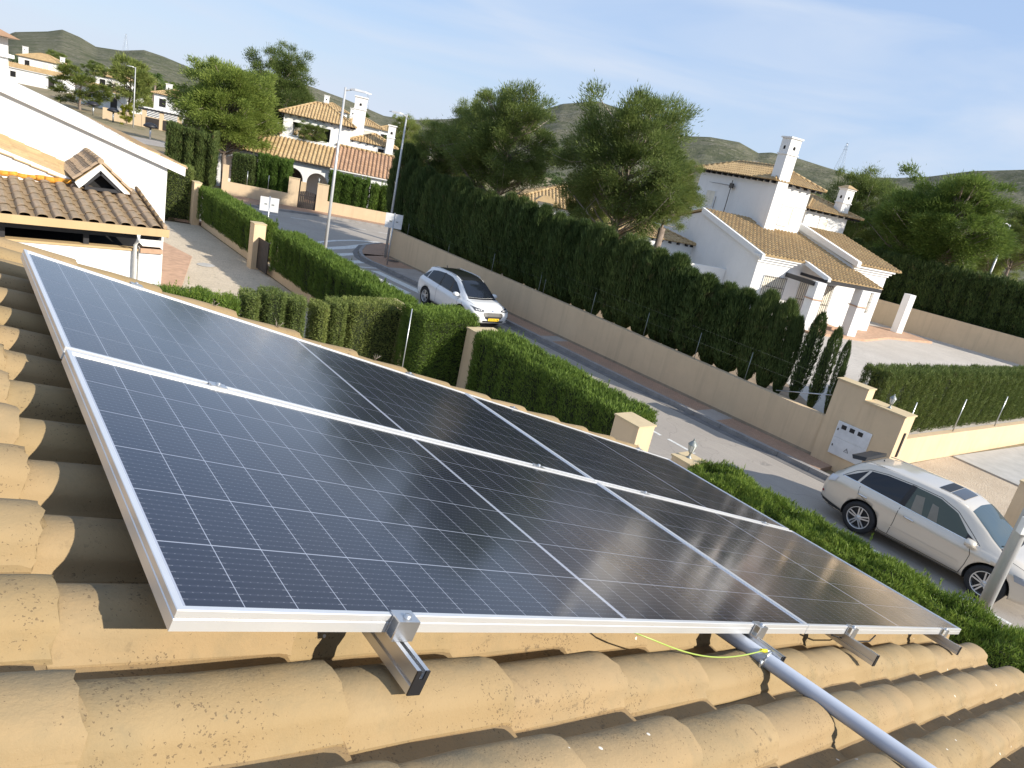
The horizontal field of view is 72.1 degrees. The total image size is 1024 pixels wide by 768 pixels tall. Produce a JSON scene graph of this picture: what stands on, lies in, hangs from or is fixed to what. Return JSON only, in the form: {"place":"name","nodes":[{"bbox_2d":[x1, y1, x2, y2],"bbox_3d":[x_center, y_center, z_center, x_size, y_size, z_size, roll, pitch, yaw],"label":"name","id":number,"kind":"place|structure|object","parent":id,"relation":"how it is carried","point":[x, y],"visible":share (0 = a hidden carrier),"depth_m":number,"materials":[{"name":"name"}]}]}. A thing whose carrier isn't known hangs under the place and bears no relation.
{"place":"outdoors","nodes":[
{"label":"outdoors","id":0,"kind":"place"},
{"bbox_2d":[161,242,191,286],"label":"terrace floor","id":1,"kind":"structure","parent":0,"point":[175,263],"depth_m":26.81,"materials":[{"name":"tile"}]},
{"bbox_2d":[165,217,277,262],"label":"pavement","id":2,"kind":"structure","parent":0,"point":[185,221],"depth_m":35.82,"materials":[{"name":"concrete"}]},
{"bbox_2d":[165,162,194,219],"bbox_3d":[-17.088,-9.748,35.499,1.972,2.921,1.285,1,21,-32],"label":"clipped hedge","id":3,"kind":"object","parent":2,"relation":"on","point":[178,193],"visible":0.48,"depth_m":35.35,"materials":[{"name":"green plant"}]},
{"bbox_2d":[456,327,497,389],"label":"wall pier","id":4,"kind":"structure","parent":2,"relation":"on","point":[463,375],"depth_m":18.61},
{"bbox_2d":[977,508,1023,612],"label":"street lamp","id":5,"kind":"object","parent":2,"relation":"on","point":[1000,572],"depth_m":10.40,"materials":[{"name":"metal"}]},
{"bbox_2d":[202,194,391,228],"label":"pavement","id":6,"kind":"structure","parent":0,"point":[255,203],"depth_m":48.78,"materials":[{"name":"concrete"}]},
{"bbox_2d":[0,0,1023,177],"label":"sky","id":7,"kind":"structure","parent":0,"point":[939,84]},
{"bbox_2d":[8,30,1023,281],"bbox_3d":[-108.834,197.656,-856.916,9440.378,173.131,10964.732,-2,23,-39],"label":"hills","id":8,"kind":"structure","parent":0,"point":[76,50],"depth_m":772.29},
{"bbox_2d":[9,59,1023,474],"bbox_3d":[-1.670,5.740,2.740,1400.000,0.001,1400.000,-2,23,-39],"label":"ground","id":9,"kind":"structure","parent":0,"point":[129,129],"depth_m":92.89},
{"bbox_2d":[8,46,74,92],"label":"house","id":10,"kind":"structure","parent":9,"relation":"on","point":[31,69],"depth_m":144.64,"materials":[{"name":"white paint"}]},
{"bbox_2d":[43,61,115,109],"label":"leafy tree","id":11,"kind":"object","parent":9,"relation":"on","point":[80,79],"visible":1,"depth_m":102.01,"materials":[{"name":"green plant"}]},
{"bbox_2d":[94,52,158,113],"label":"dark tree","id":12,"kind":"object","parent":9,"relation":"on","point":[144,78],"visible":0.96,"depth_m":113.88,"materials":[{"name":"plant"}]},
{"bbox_2d":[102,83,184,130],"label":"house","id":13,"kind":"structure","parent":9,"relation":"on","point":[159,114],"depth_m":97.77,"materials":[{"name":"white paint"}]},
{"bbox_2d":[163,119,220,187],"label":"cypress hedge","id":14,"kind":"object","parent":9,"relation":"on","point":[196,149],"visible":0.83,"depth_m":47.44,"materials":[{"name":"green plant"}]},
{"bbox_2d":[160,54,287,187],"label":"pine tree","id":15,"kind":"object","parent":9,"relation":"on","point":[207,102],"visible":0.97,"depth_m":49.23,"materials":[{"name":"green plant"}]},
{"bbox_2d":[163,221,309,337],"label":"gravel yard","id":16,"kind":"structure","parent":9,"relation":"on","point":[231,271],"depth_m":28.71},
{"bbox_2d":[0,170,169,284],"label":"carport","id":17,"kind":"object","parent":16,"relation":"on","point":[105,230],"visible":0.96,"depth_m":17.84,"materials":[{"name":"tile"}]},
{"bbox_2d":[0,29,187,284],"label":"neighbour house","id":18,"kind":"structure","parent":16,"relation":"on","point":[40,134],"depth_m":20.05,"materials":[{"name":"white paint"}]},
{"bbox_2d":[247,221,266,269],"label":"gate pillar","id":19,"kind":"structure","parent":16,"relation":"on","point":[257,230],"depth_m":28.83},
{"bbox_2d":[196,183,278,258],"bbox_3d":[-12.894,-7.598,32.663,1.477,2.306,8.755,-2,23,-39],"label":"cypress hedge","id":20,"kind":"object","parent":9,"relation":"on","point":[229,216],"visible":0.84,"depth_m":31.96,"materials":[{"name":"green plant"}]},
{"bbox_2d":[230,152,258,186],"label":"clipped hedge","id":21,"kind":"object","parent":9,"relation":"on","point":[243,165],"visible":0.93,"depth_m":48.67,"materials":[{"name":"green plant"}]},
{"bbox_2d":[255,151,294,192],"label":"cypress hedge","id":22,"kind":"object","parent":9,"relation":"on","point":[276,171],"visible":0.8,"depth_m":49.18,"materials":[{"name":"green plant"}]},
{"bbox_2d":[239,41,321,134],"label":"pine tree","id":23,"kind":"object","parent":9,"relation":"on","point":[285,69],"visible":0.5,"depth_m":56.88,"materials":[{"name":"green plant"}]},
{"bbox_2d":[183,95,398,202],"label":"house","id":24,"kind":"structure","parent":9,"relation":"on","point":[360,154],"depth_m":55.30,"materials":[{"name":"white paint"}]},
{"bbox_2d":[221,164,385,223],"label":"boundary wall","id":25,"kind":"structure","parent":9,"relation":"on","point":[290,198],"depth_m":49.48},
{"bbox_2d":[268,225,418,336],"bbox_3d":[-6.212,-3.540,24.577,1.462,2.333,10.012,-2,23,-39],"label":"cypress hedge","id":26,"kind":"object","parent":9,"relation":"on","point":[305,263],"visible":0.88,"depth_m":24.55,"materials":[{"name":"green plant"}]},
{"bbox_2d":[327,169,371,208],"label":"cypress hedge","id":27,"kind":"object","parent":9,"relation":"on","point":[350,189],"visible":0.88,"depth_m":50.36,"materials":[{"name":"green plant"}]},
{"bbox_2d":[384,113,421,154],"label":"pine tree","id":28,"kind":"object","parent":9,"relation":"on","point":[412,125],"visible":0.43,"depth_m":66.40,"materials":[{"name":"green plant"}]},
{"bbox_2d":[393,301,480,386],"bbox_3d":[-2.096,-0.923,19.006,2.012,2.566,1.572,-2,23,-39],"label":"clipped hedge","id":29,"kind":"object","parent":9,"relation":"on","point":[436,341],"visible":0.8,"depth_m":18.45,"materials":[{"name":"green plant"}]},
{"bbox_2d":[465,326,658,435],"bbox_3d":[0.905,0.435,16.787,1.494,2.516,5.711,-2,23,-39],"label":"cypress hedge","id":30,"kind":"object","parent":9,"relation":"on","point":[508,366],"visible":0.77,"depth_m":16.46,"materials":[{"name":"green plant"}]},
{"bbox_2d":[389,229,824,454],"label":"boundary wall","id":31,"kind":"structure","parent":9,"relation":"on","point":[792,423],"depth_m":25.33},
{"bbox_2d":[544,69,708,239],"bbox_3d":[5.013,-7.878,32.795,8.265,11.892,7.287,22,20,27],"label":"pine tree","id":32,"kind":"object","parent":9,"relation":"on","point":[622,197],"visible":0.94,"depth_m":30.74,"materials":[{"name":"green plant"}]},
{"bbox_2d":[687,458,1023,672],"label":"cypress hedge","id":33,"kind":"object","parent":9,"relation":"on","point":[992,637],"visible":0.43,"depth_m":10.56,"materials":[{"name":"green plant"}]},
{"bbox_2d":[816,162,899,247],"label":"pine tree","id":34,"kind":"object","parent":9,"relation":"on","point":[867,186],"visible":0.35,"depth_m":63.29,"materials":[{"name":"green plant"}]},
{"bbox_2d":[810,377,917,471],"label":"gate wall","id":35,"kind":"structure","parent":9,"relation":"on","point":[854,403],"depth_m":19.56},
{"bbox_2d":[827,420,872,463],"bbox_3d":[9.480,1.665,19.791,0.045,0.980,0.980,-2,23,-39],"label":"meter box","id":36,"kind":"object","parent":35,"relation":"attached to","point":[847,441],"visible":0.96,"depth_m":19.79,"materials":[{"name":"metal"}]},
{"bbox_2d":[857,181,924,251],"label":"pine tree","id":37,"kind":"object","parent":9,"relation":"on","point":[871,232],"visible":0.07,"depth_m":60.60,"materials":[{"name":"green plant"}]},
{"bbox_2d":[857,160,1023,273],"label":"pine tree","id":38,"kind":"object","parent":9,"relation":"on","point":[928,230],"visible":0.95,"depth_m":48.27,"materials":[{"name":"green plant"}]},
{"bbox_2d":[867,246,1023,337],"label":"cypress hedge","id":39,"kind":"object","parent":9,"relation":"on","point":[988,300],"visible":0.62,"depth_m":47.41,"materials":[{"name":"green plant"}]},
{"bbox_2d":[898,421,1023,462],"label":"retaining wall","id":40,"kind":"structure","parent":9,"relation":"on","point":[929,446],"depth_m":24.41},
{"bbox_2d":[989,201,1023,275],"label":"pine tree","id":41,"kind":"object","parent":9,"relation":"on","point":[1018,217],"visible":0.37,"depth_m":66.56,"materials":[{"name":"green plant"}]},
{"bbox_2d":[359,242,831,479],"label":"pavement","id":42,"kind":"structure","parent":0,"point":[372,253],"depth_m":24.24,"materials":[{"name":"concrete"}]},
{"bbox_2d":[188,205,1023,628],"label":"street","id":43,"kind":"structure","parent":0,"point":[782,479],"depth_m":19.80,"materials":[{"name":"asphalt"}]},
{"bbox_2d":[418,265,507,324],"bbox_3d":[-2.006,-3.672,28.918,2.131,1.691,4.659,-2,22,-38],"label":"white suv","id":44,"kind":"object","parent":43,"relation":"on","point":[465,289],"visible":0.91,"depth_m":28.20,"materials":[{"name":"paint"}]},
{"bbox_2d":[352,244,825,482],"bbox_3d":[2.270,-1.114,26.706,8.484,0.009,43.042,2,20,-30],"label":"gutter","id":45,"kind":"object","parent":43,"relation":"on","point":[355,251],"visible":0.58,"depth_m":23.59,"materials":[{"name":"concrete"}]},
{"bbox_2d":[821,451,1023,605],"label":"silver suv","id":46,"kind":"object","parent":43,"relation":"on","point":[955,527],"visible":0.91,"depth_m":15.34,"materials":[{"name":"beige paint"}]},
{"bbox_2d":[787,321,1023,434],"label":"raised garden ground","id":47,"kind":"structure","parent":0,"point":[888,351],"depth_m":38.39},
{"bbox_2d":[384,142,419,229],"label":"cypress tree","id":48,"kind":"object","parent":47,"relation":"on","point":[408,152],"visible":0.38,"depth_m":37.97,"materials":[{"name":"green plant"}]},
{"bbox_2d":[393,159,419,233],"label":"cypress tree","id":49,"kind":"object","parent":47,"relation":"on","point":[409,170],"visible":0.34,"depth_m":37.17,"materials":[{"name":"green plant"}]},
{"bbox_2d":[411,117,473,180],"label":"pine tree","id":50,"kind":"object","parent":47,"relation":"on","point":[425,148],"visible":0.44,"depth_m":37.94,"materials":[{"name":"green plant"}]},
{"bbox_2d":[428,78,574,197],"bbox_3d":[-0.538,-10.101,35.566,7.085,10.143,6.246,2,20,-30],"label":"pine tree","id":51,"kind":"object","parent":47,"relation":"on","point":[491,144],"visible":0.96,"depth_m":34.28,"materials":[{"name":"green plant"}]},
{"bbox_2d":[552,173,609,223],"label":"pine tree","id":52,"kind":"object","parent":47,"relation":"on","point":[601,215],"visible":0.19,"depth_m":35.32,"materials":[{"name":"green plant"}]},
{"bbox_2d":[501,273,813,408],"bbox_3d":[2.963,-3.240,30.798,4.297,0.001,24.853,-3,23,-41],"label":"planting bed","id":53,"kind":"object","parent":47,"relation":"on","point":[800,399],"visible":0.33,"depth_m":24.86,"materials":[{"name":"soil"}]},
{"bbox_2d":[407,164,436,239],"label":"cypress tree","id":54,"kind":"object","parent":53,"relation":"on","point":[427,172],"visible":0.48,"depth_m":36.10,"materials":[{"name":"green plant"}]},
{"bbox_2d":[426,173,450,246],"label":"cypress tree","id":55,"kind":"object","parent":53,"relation":"on","point":[434,199],"visible":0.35,"depth_m":35.17,"materials":[{"name":"green plant"}]},
{"bbox_2d":[432,176,458,250],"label":"cypress tree","id":56,"kind":"object","parent":53,"relation":"on","point":[443,195],"visible":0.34,"depth_m":34.54,"materials":[{"name":"green plant"}]},
{"bbox_2d":[446,186,476,256],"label":"cypress tree","id":57,"kind":"object","parent":53,"relation":"on","point":[460,199],"visible":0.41,"depth_m":33.45,"materials":[{"name":"green plant"}]},
{"bbox_2d":[456,187,484,261],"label":"cypress tree","id":58,"kind":"object","parent":53,"relation":"on","point":[463,247],"visible":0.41,"depth_m":33.09,"materials":[{"name":"green plant"}]},
{"bbox_2d":[466,188,499,264],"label":"cypress tree","id":59,"kind":"object","parent":53,"relation":"on","point":[481,202],"visible":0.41,"depth_m":32.37,"materials":[{"name":"green plant"}]},
{"bbox_2d":[473,194,504,269],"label":"cypress tree","id":60,"kind":"object","parent":53,"relation":"on","point":[481,250],"visible":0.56,"depth_m":31.93,"materials":[{"name":"green plant"}]},
{"bbox_2d":[487,190,518,274],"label":"cypress tree","id":61,"kind":"object","parent":53,"relation":"on","point":[511,197],"visible":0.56,"depth_m":31.47,"materials":[{"name":"green plant"}]},
{"bbox_2d":[498,194,530,277],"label":"cypress tree","id":62,"kind":"object","parent":53,"relation":"on","point":[518,203],"visible":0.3,"depth_m":30.91,"materials":[{"name":"green plant"}]},
{"bbox_2d":[504,199,541,283],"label":"cypress tree","id":63,"kind":"object","parent":53,"relation":"on","point":[513,261],"visible":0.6,"depth_m":30.23,"materials":[{"name":"green plant"}]},
{"bbox_2d":[520,203,554,288],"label":"cypress tree","id":64,"kind":"object","parent":53,"relation":"on","point":[544,212],"visible":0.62,"depth_m":29.67,"materials":[{"name":"green plant"}]},
{"bbox_2d":[531,210,568,293],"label":"cypress tree","id":65,"kind":"object","parent":53,"relation":"on","point":[554,220],"visible":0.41,"depth_m":29.32,"materials":[{"name":"green plant"}]},
{"bbox_2d":[540,216,579,299],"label":"cypress tree","id":66,"kind":"object","parent":53,"relation":"on","point":[564,228],"visible":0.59,"depth_m":28.62,"materials":[{"name":"green plant"}]},
{"bbox_2d":[554,217,592,303],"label":"cypress tree","id":67,"kind":"object","parent":53,"relation":"on","point":[562,292],"visible":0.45,"depth_m":28.17,"materials":[{"name":"green plant"}]},
{"bbox_2d":[566,220,606,309],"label":"cypress tree","id":68,"kind":"object","parent":53,"relation":"on","point":[587,237],"visible":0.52,"depth_m":27.60,"materials":[{"name":"green plant"}]},
{"bbox_2d":[580,224,619,314],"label":"cypress tree","id":69,"kind":"object","parent":53,"relation":"on","point":[609,234],"visible":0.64,"depth_m":27.08,"materials":[{"name":"green plant"}]},
{"bbox_2d":[598,232,639,322],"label":"cypress tree","id":70,"kind":"object","parent":53,"relation":"on","point":[622,244],"visible":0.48,"depth_m":26.63,"materials":[{"name":"green plant"}]},
{"bbox_2d":[608,237,654,327],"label":"cypress tree","id":71,"kind":"object","parent":53,"relation":"on","point":[638,249],"visible":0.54,"depth_m":26.09,"materials":[{"name":"green plant"}]},
{"bbox_2d":[626,246,670,335],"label":"cypress tree","id":72,"kind":"object","parent":53,"relation":"on","point":[652,261],"visible":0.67,"depth_m":25.47,"materials":[{"name":"green plant"}]},
{"bbox_2d":[644,251,693,342],"bbox_3d":[5.614,-2.907,25.419,1.685,3.906,1.763,10,18,-8],"label":"cypress tree","id":73,"kind":"object","parent":53,"relation":"on","point":[675,263],"visible":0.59,"depth_m":24.92,"materials":[{"name":"green plant"}]},
{"bbox_2d":[655,265,702,348],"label":"cypress tree","id":74,"kind":"object","parent":53,"relation":"on","point":[685,277],"visible":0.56,"depth_m":24.55,"materials":[{"name":"green plant"}]},
{"bbox_2d":[671,271,720,356],"bbox_3d":[6.370,-2.197,24.358,1.751,3.529,1.701,0,21,-34],"label":"cypress tree","id":75,"kind":"object","parent":53,"relation":"on","point":[705,285],"visible":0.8,"depth_m":23.86,"materials":[{"name":"green plant"}]},
{"bbox_2d":[696,280,740,364],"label":"cypress tree","id":76,"kind":"object","parent":53,"relation":"on","point":[724,290],"visible":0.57,"depth_m":23.49,"materials":[{"name":"green plant"}]},
{"bbox_2d":[709,286,759,372],"bbox_3d":[7.419,-1.627,23.473,1.658,3.427,1.789,9,18,-10],"label":"cypress tree","id":77,"kind":"object","parent":53,"relation":"on","point":[744,298],"visible":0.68,"depth_m":23.00,"materials":[{"name":"green plant"}]},
{"bbox_2d":[734,288,781,379],"bbox_3d":[7.890,-1.388,22.736,1.193,3.617,1.268,23,20,30],"label":"cypress tree","id":78,"kind":"object","parent":53,"relation":"on","point":[765,307],"visible":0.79,"depth_m":22.39,"materials":[{"name":"green plant"}]},
{"bbox_2d":[754,297,801,387],"bbox_3d":[8.337,-1.106,22.341,1.165,3.512,1.072,24,21,33],"label":"cypress tree","id":79,"kind":"object","parent":53,"relation":"on","point":[787,314],"visible":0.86,"depth_m":22.02,"materials":[{"name":"green plant"}]},
{"bbox_2d":[772,314,805,393],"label":"cypress tree","id":80,"kind":"object","parent":53,"relation":"on","point":[783,371],"visible":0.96,"depth_m":21.77,"materials":[{"name":"green plant"}]},
{"bbox_2d":[789,311,828,399],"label":"cypress tree","id":81,"kind":"object","parent":53,"relation":"on","point":[800,374],"visible":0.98,"depth_m":21.39,"materials":[{"name":"green plant"}]},
{"bbox_2d":[807,325,843,407],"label":"cypress tree","id":82,"kind":"object","parent":53,"relation":"on","point":[819,383],"visible":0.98,"depth_m":21.07,"materials":[{"name":"green plant"}]},
{"bbox_2d":[824,339,851,413],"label":"cypress tree","id":83,"kind":"object","parent":53,"relation":"on","point":[841,370],"visible":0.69,"depth_m":20.67,"materials":[{"name":"green plant"}]},
{"bbox_2d":[643,154,709,248],"bbox_3d":[6.761,-6.582,31.626,3.210,7.503,3.281,9,18,-10],"label":"pine tree","id":84,"kind":"object","parent":47,"relation":"on","point":[694,194],"visible":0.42,"depth_m":30.85,"materials":[{"name":"green plant"}]},
{"bbox_2d":[608,136,931,343],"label":"house","id":85,"kind":"structure","parent":47,"relation":"on","point":[759,227],"depth_m":42.51,"materials":[{"name":"white paint"}]},
{"bbox_2d":[858,362,1023,432],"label":"clipped hedge","id":86,"kind":"object","parent":47,"relation":"on","point":[940,394],"visible":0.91,"depth_m":23.22,"materials":[{"name":"green plant"}]},
{"bbox_2d":[870,299,1023,364],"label":"boundary wall","id":87,"kind":"structure","parent":47,"relation":"on","point":[994,343],"depth_m":46.85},
{"bbox_2d":[911,456,1017,516],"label":"driveway ground","id":88,"kind":"structure","parent":0,"point":[997,493],"depth_m":22.32,"materials":[{"name":"concrete"}]},
{"bbox_2d":[953,446,1023,485],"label":"concrete slab","id":89,"kind":"structure","parent":88,"relation":"on","point":[1006,464],"depth_m":24.47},
{"label":"gravel yard","id":90,"kind":"structure","parent":0,"visible":0},
{"bbox_2d":[154,276,212,303],"bbox_3d":[-7.609,-1.210,16.061,1.431,2.554,1.080,-2,23,-39],"label":"clipped bush","id":91,"kind":"object","parent":90,"relation":"on","point":[204,294],"visible":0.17,"depth_m":15.80,"materials":[{"name":"green plant"}]},
{"bbox_2d":[235,285,261,320],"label":"clipped bush","id":92,"kind":"object","parent":90,"relation":"on","point":[250,303],"visible":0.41,"depth_m":16.61,"materials":[{"name":"green plant"}]},
{"bbox_2d":[257,284,287,327],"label":"clipped bush","id":93,"kind":"object","parent":90,"relation":"on","point":[273,303],"visible":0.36,"depth_m":16.92,"materials":[{"name":"green plant"}]},
{"bbox_2d":[282,291,308,336],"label":"clipped bush","id":94,"kind":"object","parent":90,"relation":"on","point":[295,314],"visible":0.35,"depth_m":17.34,"materials":[{"name":"green plant"}]},
{"bbox_2d":[304,297,330,342],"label":"clipped bush","id":95,"kind":"object","parent":90,"relation":"on","point":[316,323],"visible":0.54,"depth_m":17.85,"materials":[{"name":"green plant"}]},
{"bbox_2d":[321,295,349,346],"bbox_3d":[-4.723,-1.191,18.457,0.610,2.274,0.975,-2,23,-39],"label":"clipped bush","id":96,"kind":"object","parent":90,"relation":"on","point":[337,320],"visible":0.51,"depth_m":18.10,"materials":[{"name":"green plant"}]},
{"bbox_2d":[340,295,404,364],"bbox_3d":[-3.889,-1.253,19.115,1.791,2.338,1.041,-2,23,-39],"label":"clipped bush","id":97,"kind":"object","parent":90,"relation":"on","point":[372,329],"visible":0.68,"depth_m":18.76,"materials":[{"name":"green plant"}]},
{"bbox_2d":[0,237,1023,767],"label":"house","id":98,"kind":"structure","parent":90,"relation":"on","point":[102,665],"depth_m":1.37,"materials":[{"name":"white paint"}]},
{"bbox_2d":[129,281,430,695],"bbox_3d":[-0.906,0.061,2.108,0.050,0.148,2.511,20,8,-43],"label":"mounting rail","id":99,"kind":"object","parent":98,"relation":"attached to","point":[407,668],"visible":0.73,"depth_m":1.25,"materials":[{"name":"metal"}]},
{"bbox_2d":[20,249,593,480],"bbox_3d":[-0.726,-0.007,3.020,2.278,0.035,1.134,20,8,-43],"label":"solar panel","id":100,"kind":"object","parent":99,"relation":"attached to","point":[88,312],"visible":0.96,"depth_m":2.68,"materials":[{"name":"glass"}]},
{"bbox_2d":[61,349,808,633],"bbox_3d":[-0.041,0.411,2.191,2.278,0.035,1.134,20,8,-43],"label":"solar panel","id":101,"kind":"object","parent":99,"relation":"attached to","point":[241,512],"visible":1,"depth_m":1.69,"materials":[{"name":"glass"}]},
{"bbox_2d":[405,372,785,661],"bbox_3d":[0.091,0.420,3.105,0.050,0.147,2.521,20,8,-43],"label":"mounting rail","id":102,"kind":"object","parent":98,"relation":"attached to","point":[755,636],"visible":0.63,"depth_m":2.26,"materials":[{"name":"metal"}]},
{"bbox_2d":[510,406,879,665],"bbox_3d":[0.677,0.632,3.683,0.050,0.148,2.541,20,8,-43],"label":"mounting rail","id":103,"kind":"object","parent":98,"relation":"attached to","point":[849,642],"visible":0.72,"depth_m":2.83,"materials":[{"name":"metal"}]},
{"bbox_2d":[636,447,961,654],"bbox_3d":[1.654,0.981,4.682,0.050,0.148,2.516,20,8,-43],"label":"mounting rail","id":104,"kind":"object","parent":98,"relation":"attached to","point":[941,639],"visible":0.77,"depth_m":3.83,"materials":[{"name":"metal"}]},
{"bbox_2d":[467,393,788,529],"bbox_3d":[0.833,0.553,4.590,2.278,0.035,1.134,20,8,-43],"label":"solar panel","id":105,"kind":"object","parent":104,"relation":"attached to","point":[596,458],"visible":0.94,"depth_m":4.39,"materials":[{"name":"glass"}]},
{"bbox_2d":[598,482,960,633],"bbox_3d":[1.518,0.971,3.760,2.278,0.035,1.134,20,8,-43],"label":"solar panel","id":106,"kind":"object","parent":104,"relation":"attached to","point":[817,589],"visible":0.97,"depth_m":3.49,"materials":[{"name":"glass"}]},
{"bbox_2d":[715,633,936,767],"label":"conduit pipe","id":107,"kind":"object","parent":98,"relation":"attached to","point":[877,737],"visible":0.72,"depth_m":2.06,"materials":[{"name":"grey plastic"}]},
{"bbox_2d":[610,412,656,451],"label":"gate pillar","id":108,"kind":"structure","parent":90,"relation":"on","point":[633,428],"depth_m":13.93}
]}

